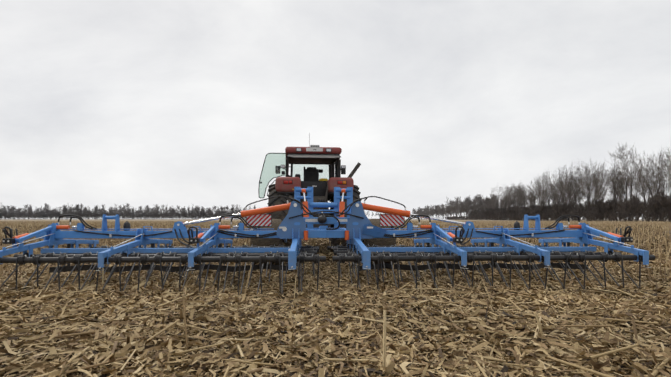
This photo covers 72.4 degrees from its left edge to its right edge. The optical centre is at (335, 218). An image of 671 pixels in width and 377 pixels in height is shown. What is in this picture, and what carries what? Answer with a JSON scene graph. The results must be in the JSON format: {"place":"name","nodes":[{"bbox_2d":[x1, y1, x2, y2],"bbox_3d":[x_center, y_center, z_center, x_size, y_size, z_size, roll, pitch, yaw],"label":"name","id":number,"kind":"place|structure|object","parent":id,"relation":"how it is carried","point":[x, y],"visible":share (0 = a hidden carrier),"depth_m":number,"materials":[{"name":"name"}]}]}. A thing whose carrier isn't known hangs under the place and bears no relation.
{"place":"outdoors","nodes":[
{"label":"outdoors","id":0,"kind":"place"},
{"bbox_2d":[0,219,670,376],"bbox_3d":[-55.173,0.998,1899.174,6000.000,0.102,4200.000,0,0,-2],"label":"field","id":1,"kind":"structure","parent":0,"point":[185,220],"depth_m":285.56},
{"bbox_2d":[258,133,360,250],"bbox_3d":[-0.877,-0.778,14.947,3.043,3.626,5.501,0,0,-6],"label":"tractor","id":2,"kind":"object","parent":1,"relation":"on","point":[323,189],"visible":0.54,"depth_m":13.17,"materials":[{"name":"metal"}]},
{"bbox_2d":[0,223,670,376],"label":"corn residue","id":3,"kind":"object","parent":1,"relation":"on","point":[132,314],"visible":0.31,"depth_m":4.22},
{"bbox_2d":[0,187,654,294],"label":"harrow","id":4,"kind":"object","parent":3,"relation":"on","point":[371,240],"visible":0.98,"depth_m":7.24,"materials":[{"name":"blue metal"}]},
{"bbox_2d":[0,249,670,376],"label":"stalk chunks","id":5,"kind":"object","parent":1,"relation":"on","point":[590,371],"visible":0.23,"depth_m":4.03,"materials":[{"name":"beige plant"}]},
{"bbox_2d":[0,220,670,376],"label":"corn stubble","id":6,"kind":"object","parent":1,"relation":"on","point":[661,224],"visible":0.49,"depth_m":34.39,"materials":[{"name":"beige plant"}]},
{"bbox_2d":[453,196,462,212],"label":"belt tree","id":7,"kind":"object","parent":1,"relation":"on","point":[457,206],"visible":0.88,"depth_m":462.82,"materials":[{"name":"grey plant"}]},
{"bbox_2d":[460,202,468,213],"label":"belt tree","id":8,"kind":"object","parent":1,"relation":"on","point":[462,208],"visible":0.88,"depth_m":435.66,"materials":[{"name":"grey plant"}]},
{"bbox_2d":[473,209,482,219],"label":"shrub","id":9,"kind":"object","parent":1,"relation":"on","point":[476,211],"visible":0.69,"depth_m":377.67,"materials":[{"name":"black plant"}]},
{"bbox_2d":[475,195,483,219],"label":"belt tree","id":10,"kind":"object","parent":1,"relation":"on","point":[479,197],"visible":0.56,"depth_m":396.23,"materials":[{"name":"grey plant"}]},
{"bbox_2d":[478,196,488,207],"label":"belt tree","id":11,"kind":"object","parent":1,"relation":"on","point":[486,198],"visible":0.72,"depth_m":363.35,"materials":[{"name":"grey plant"}]},
{"bbox_2d":[481,207,489,217],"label":"shrub","id":12,"kind":"object","parent":1,"relation":"on","point":[485,212],"visible":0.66,"depth_m":337.52,"materials":[{"name":"black plant"}]},
{"bbox_2d":[488,188,498,208],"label":"belt tree","id":13,"kind":"object","parent":1,"relation":"on","point":[490,202],"visible":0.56,"depth_m":348.11,"materials":[{"name":"grey plant"}]},
{"bbox_2d":[491,187,504,208],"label":"belt tree","id":14,"kind":"object","parent":1,"relation":"on","point":[496,195],"visible":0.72,"depth_m":332.16,"materials":[{"name":"grey plant"}]},
{"bbox_2d":[499,207,506,219],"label":"shrub","id":15,"kind":"object","parent":1,"relation":"on","point":[503,210],"visible":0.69,"depth_m":294.90,"materials":[{"name":"black plant"}]},
{"bbox_2d":[500,185,510,207],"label":"belt tree","id":16,"kind":"object","parent":1,"relation":"on","point":[505,196],"visible":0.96,"depth_m":306.47,"materials":[{"name":"grey plant"}]},
{"bbox_2d":[505,186,518,206],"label":"belt tree","id":17,"kind":"object","parent":1,"relation":"on","point":[512,194],"visible":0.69,"depth_m":296.38,"materials":[{"name":"grey plant"}]},
{"bbox_2d":[506,205,519,220],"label":"shrub","id":18,"kind":"object","parent":1,"relation":"on","point":[512,209],"visible":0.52,"depth_m":274.73,"materials":[{"name":"black plant"}]},
{"bbox_2d":[511,183,521,204],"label":"belt tree","id":19,"kind":"object","parent":1,"relation":"on","point":[515,196],"visible":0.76,"depth_m":287.33,"materials":[{"name":"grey plant"}]},
{"bbox_2d":[515,204,526,214],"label":"shrub","id":20,"kind":"object","parent":1,"relation":"on","point":[518,208],"visible":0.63,"depth_m":265.13,"materials":[{"name":"brown plant"}]},
{"bbox_2d":[515,184,527,208],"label":"belt tree","id":21,"kind":"object","parent":1,"relation":"on","point":[522,196],"visible":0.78,"depth_m":272.00,"materials":[{"name":"grey plant"}]},
{"bbox_2d":[519,185,530,207],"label":"belt tree","id":22,"kind":"object","parent":1,"relation":"on","point":[524,194],"visible":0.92,"depth_m":266.37,"materials":[{"name":"grey plant"}]},
{"bbox_2d":[522,178,544,206],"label":"belt tree","id":23,"kind":"object","parent":1,"relation":"on","point":[534,194],"visible":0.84,"depth_m":255.36,"materials":[{"name":"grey plant"}]},
{"bbox_2d":[526,182,540,205],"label":"belt tree","id":24,"kind":"object","parent":1,"relation":"on","point":[531,195],"visible":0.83,"depth_m":257.18,"materials":[{"name":"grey plant"}]},
{"bbox_2d":[536,176,552,203],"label":"belt tree","id":25,"kind":"object","parent":1,"relation":"on","point":[543,191],"visible":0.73,"depth_m":242.00,"materials":[{"name":"grey plant"}]},
{"bbox_2d":[532,172,556,205],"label":"belt tree","id":26,"kind":"object","parent":1,"relation":"on","point":[542,189],"visible":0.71,"depth_m":248.46,"materials":[{"name":"grey plant"}]},
{"bbox_2d":[539,201,552,216],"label":"shrub","id":27,"kind":"object","parent":1,"relation":"on","point":[546,207],"visible":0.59,"depth_m":228.70,"materials":[{"name":"brown plant"}]},
{"bbox_2d":[540,182,552,220],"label":"belt tree","id":28,"kind":"object","parent":1,"relation":"on","point":[546,194],"visible":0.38,"depth_m":247.44,"materials":[{"name":"grey plant"}]},
{"bbox_2d":[539,169,558,220],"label":"belt tree","id":29,"kind":"object","parent":1,"relation":"on","point":[550,194],"visible":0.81,"depth_m":231.93,"materials":[{"name":"grey plant"}]},
{"bbox_2d":[543,174,558,202],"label":"belt tree","id":30,"kind":"object","parent":1,"relation":"on","point":[554,193],"visible":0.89,"depth_m":225.48,"materials":[{"name":"grey plant"}]},
{"bbox_2d":[547,167,571,204],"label":"belt tree","id":31,"kind":"object","parent":1,"relation":"on","point":[558,183],"visible":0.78,"depth_m":220.44,"materials":[{"name":"grey plant"}]},
{"bbox_2d":[552,201,569,212],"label":"shrub","id":32,"kind":"object","parent":1,"relation":"on","point":[558,209],"visible":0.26,"depth_m":210.73,"materials":[{"name":"brown plant"}]},
{"bbox_2d":[554,203,573,220],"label":"shrub","id":33,"kind":"object","parent":1,"relation":"on","point":[562,208],"visible":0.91,"depth_m":204.88,"materials":[{"name":"black plant"}]},
{"bbox_2d":[555,175,573,204],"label":"belt tree","id":34,"kind":"object","parent":1,"relation":"on","point":[562,200],"visible":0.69,"depth_m":216.32,"materials":[{"name":"grey plant"}]},
{"bbox_2d":[554,173,575,203],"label":"belt tree","id":35,"kind":"object","parent":1,"relation":"on","point":[560,187],"visible":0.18,"depth_m":232.52,"materials":[{"name":"grey plant"}]},
{"bbox_2d":[557,168,578,220],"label":"belt tree","id":36,"kind":"object","parent":1,"relation":"on","point":[563,190],"visible":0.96,"depth_m":208.73,"materials":[{"name":"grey plant"}]},
{"bbox_2d":[558,164,582,201],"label":"belt tree","id":37,"kind":"object","parent":1,"relation":"on","point":[570,183],"visible":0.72,"depth_m":211.99,"materials":[{"name":"grey plant"}]},
{"bbox_2d":[565,178,581,220],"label":"belt tree","id":38,"kind":"object","parent":1,"relation":"on","point":[567,197],"visible":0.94,"depth_m":205.55,"materials":[{"name":"grey plant"}]},
{"bbox_2d":[560,161,587,219],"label":"belt tree","id":39,"kind":"object","parent":1,"relation":"on","point":[576,180],"visible":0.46,"depth_m":215.46,"materials":[{"name":"grey plant"}]},
{"bbox_2d":[568,201,584,219],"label":"shrub","id":40,"kind":"object","parent":1,"relation":"on","point":[576,205],"visible":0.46,"depth_m":199.81,"materials":[{"name":"black plant"}]},
{"bbox_2d":[570,206,583,214],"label":"shrub","id":41,"kind":"object","parent":1,"relation":"on","point":[579,208],"visible":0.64,"depth_m":193.66,"materials":[{"name":"black plant"}]},
{"bbox_2d":[574,160,599,208],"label":"belt tree","id":42,"kind":"object","parent":1,"relation":"on","point":[582,178],"visible":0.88,"depth_m":193.55,"materials":[{"name":"grey plant"}]},
{"bbox_2d":[574,163,602,205],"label":"belt tree","id":43,"kind":"object","parent":1,"relation":"on","point":[586,184],"visible":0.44,"depth_m":206.79,"materials":[{"name":"grey plant"}]},
{"bbox_2d":[579,165,599,220],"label":"belt tree","id":44,"kind":"object","parent":1,"relation":"on","point":[598,170],"visible":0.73,"depth_m":196.83,"materials":[{"name":"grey plant"}]},
{"bbox_2d":[586,210,597,220],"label":"scrub","id":45,"kind":"object","parent":1,"relation":"on","point":[592,214],"visible":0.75,"depth_m":171.09,"materials":[{"name":"grey plant"}]},
{"bbox_2d":[584,160,605,199],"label":"belt tree","id":46,"kind":"object","parent":1,"relation":"on","point":[596,187],"visible":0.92,"depth_m":189.72,"materials":[{"name":"grey plant"}]},
{"bbox_2d":[592,213,601,220],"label":"scrub","id":47,"kind":"object","parent":1,"relation":"on","point":[597,217],"visible":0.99,"depth_m":165.41,"materials":[{"name":"plant"}]},
{"bbox_2d":[585,198,609,220],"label":"shrub","id":48,"kind":"object","parent":1,"relation":"on","point":[592,204],"visible":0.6,"depth_m":178.82,"materials":[{"name":"brown plant"}]},
{"bbox_2d":[585,169,609,198],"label":"belt tree","id":49,"kind":"object","parent":1,"relation":"on","point":[600,185],"visible":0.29,"depth_m":197.81,"materials":[{"name":"grey plant"}]},
{"bbox_2d":[591,168,604,220],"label":"belt tree","id":50,"kind":"object","parent":1,"relation":"on","point":[600,186],"visible":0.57,"depth_m":192.95,"materials":[{"name":"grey plant"}]},
{"bbox_2d":[596,207,605,219],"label":"shrub","id":51,"kind":"object","parent":1,"relation":"on","point":[599,211],"visible":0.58,"depth_m":170.38,"materials":[{"name":"black plant"}]},
{"bbox_2d":[589,173,614,220],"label":"belt tree","id":52,"kind":"object","parent":1,"relation":"on","point":[602,187],"visible":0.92,"depth_m":180.50,"materials":[{"name":"grey plant"}]},
{"bbox_2d":[602,199,622,221],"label":"shrub","id":53,"kind":"object","parent":1,"relation":"on","point":[607,208],"visible":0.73,"depth_m":165.91,"materials":[{"name":"black plant"}]},
{"bbox_2d":[606,166,625,218],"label":"belt tree","id":54,"kind":"object","parent":1,"relation":"on","point":[613,183],"visible":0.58,"depth_m":174.38,"materials":[{"name":"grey plant"}]},
{"bbox_2d":[611,212,621,220],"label":"scrub","id":55,"kind":"object","parent":1,"relation":"on","point":[619,217],"visible":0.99,"depth_m":152.47,"materials":[{"name":"grey plant"}]},
{"bbox_2d":[611,209,622,221],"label":"scrub","id":56,"kind":"object","parent":1,"relation":"on","point":[613,212],"visible":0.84,"depth_m":154.87,"materials":[{"name":"black plant"}]},
{"bbox_2d":[603,165,633,220],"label":"belt tree","id":57,"kind":"object","parent":1,"relation":"on","point":[613,179],"visible":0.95,"depth_m":169.57,"materials":[{"name":"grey plant"}]},
{"bbox_2d":[608,154,630,199],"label":"belt tree","id":58,"kind":"object","parent":1,"relation":"on","point":[616,178],"visible":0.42,"depth_m":182.67,"materials":[{"name":"grey plant"}]},
{"bbox_2d":[616,196,638,220],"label":"shrub","id":59,"kind":"object","parent":1,"relation":"on","point":[628,202],"visible":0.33,"depth_m":158.74,"materials":[{"name":"brown plant"}]},
{"bbox_2d":[609,144,646,199],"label":"belt tree","id":60,"kind":"object","parent":1,"relation":"on","point":[619,179],"visible":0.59,"depth_m":173.01,"materials":[{"name":"grey plant"}]},
{"bbox_2d":[619,194,637,219],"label":"shrub","id":61,"kind":"object","parent":1,"relation":"on","point":[624,200],"visible":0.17,"depth_m":163.75,"materials":[{"name":"brown plant"}]},
{"bbox_2d":[610,145,649,221],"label":"belt tree","id":62,"kind":"object","parent":1,"relation":"on","point":[621,177],"visible":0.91,"depth_m":164.11,"materials":[{"name":"grey plant"}]},
{"bbox_2d":[623,162,641,195],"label":"belt tree","id":63,"kind":"object","parent":1,"relation":"on","point":[634,178],"visible":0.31,"depth_m":177.52,"materials":[{"name":"grey plant"}]},
{"bbox_2d":[621,199,645,220],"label":"shrub","id":64,"kind":"object","parent":1,"relation":"on","point":[634,206],"visible":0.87,"depth_m":151.97,"materials":[{"name":"brown plant"}]},
{"bbox_2d":[627,166,649,219],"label":"belt tree","id":65,"kind":"object","parent":1,"relation":"on","point":[637,186],"visible":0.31,"depth_m":173.21,"materials":[{"name":"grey plant"}]},
{"bbox_2d":[628,198,650,218],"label":"shrub","id":66,"kind":"object","parent":1,"relation":"on","point":[637,204],"visible":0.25,"depth_m":153.68,"materials":[{"name":"brown plant"}]},
{"bbox_2d":[629,156,650,221],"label":"belt tree","id":67,"kind":"object","parent":1,"relation":"on","point":[640,177],"visible":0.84,"depth_m":154.84,"materials":[{"name":"grey plant"}]},
{"bbox_2d":[638,211,649,220],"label":"scrub","id":68,"kind":"object","parent":1,"relation":"on","point":[647,214],"visible":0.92,"depth_m":139.59,"materials":[{"name":"plant"}]},
{"bbox_2d":[629,161,659,220],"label":"belt tree","id":69,"kind":"object","parent":1,"relation":"on","point":[633,171],"visible":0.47,"depth_m":162.41,"materials":[{"name":"grey plant"}]},
{"bbox_2d":[637,162,658,220],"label":"belt tree","id":70,"kind":"object","parent":1,"relation":"on","point":[647,185],"visible":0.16,"depth_m":170.53,"materials":[{"name":"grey plant"}]},
{"bbox_2d":[629,151,669,219],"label":"belt tree","id":71,"kind":"object","parent":1,"relation":"on","point":[647,172],"visible":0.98,"depth_m":145.91,"materials":[{"name":"grey plant"}]},
{"bbox_2d":[639,195,660,219],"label":"shrub","id":72,"kind":"object","parent":1,"relation":"on","point":[648,207],"visible":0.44,"depth_m":143.03,"materials":[{"name":"brown plant"}]},
{"bbox_2d":[646,213,656,221],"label":"scrub","id":73,"kind":"object","parent":1,"relation":"on","point":[651,215],"visible":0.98,"depth_m":136.59,"materials":[{"name":"grey plant"}]},
{"bbox_2d":[645,210,659,220],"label":"scrub","id":74,"kind":"object","parent":1,"relation":"on","point":[657,212],"visible":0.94,"depth_m":137.09,"materials":[{"name":"black plant"}]},
{"bbox_2d":[635,156,670,220],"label":"belt tree","id":75,"kind":"object","parent":1,"relation":"on","point":[659,177],"visible":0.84,"depth_m":148.77,"materials":[{"name":"grey plant"}]},
{"bbox_2d":[646,158,664,219],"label":"belt tree","id":76,"kind":"object","parent":1,"relation":"on","point":[652,168],"visible":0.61,"depth_m":153.30,"materials":[{"name":"grey plant"}]},
{"bbox_2d":[645,149,670,196],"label":"belt tree","id":77,"kind":"object","parent":1,"relation":"on","point":[661,158],"visible":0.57,"depth_m":153.18,"materials":[{"name":"grey plant"}]},
{"bbox_2d":[649,165,667,220],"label":"belt tree","id":78,"kind":"object","parent":1,"relation":"on","point":[656,181],"visible":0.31,"depth_m":163.94,"materials":[{"name":"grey plant"}]},
{"bbox_2d":[648,197,670,220],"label":"shrub","id":79,"kind":"object","parent":1,"relation":"on","point":[657,204],"visible":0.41,"depth_m":138.12,"materials":[{"name":"brown plant"}]},
{"bbox_2d":[655,190,670,221],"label":"shrub","id":80,"kind":"object","parent":1,"relation":"on","point":[666,201],"visible":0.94,"depth_m":133.52,"materials":[{"name":"brown plant"}]},
{"bbox_2d":[659,149,670,169],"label":"belt tree","id":81,"kind":"object","parent":1,"relation":"on","point":[667,159],"visible":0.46,"depth_m":156.94,"materials":[{"name":"grey plant"}]},
{"bbox_2d":[660,208,670,220],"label":"scrub","id":82,"kind":"object","parent":1,"relation":"on","point":[666,214],"visible":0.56,"depth_m":132.05,"materials":[{"name":"black plant"}]},
{"bbox_2d":[664,147,670,187],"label":"belt tree","id":83,"kind":"object","parent":1,"relation":"on","point":[669,169],"visible":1,"depth_m":134.21,"materials":[{"name":"grey plant"}]},
{"bbox_2d":[0,0,670,218],"label":"sky","id":84,"kind":"structure","parent":0,"point":[137,103],"materials":[{"name":"white"}]}
]}

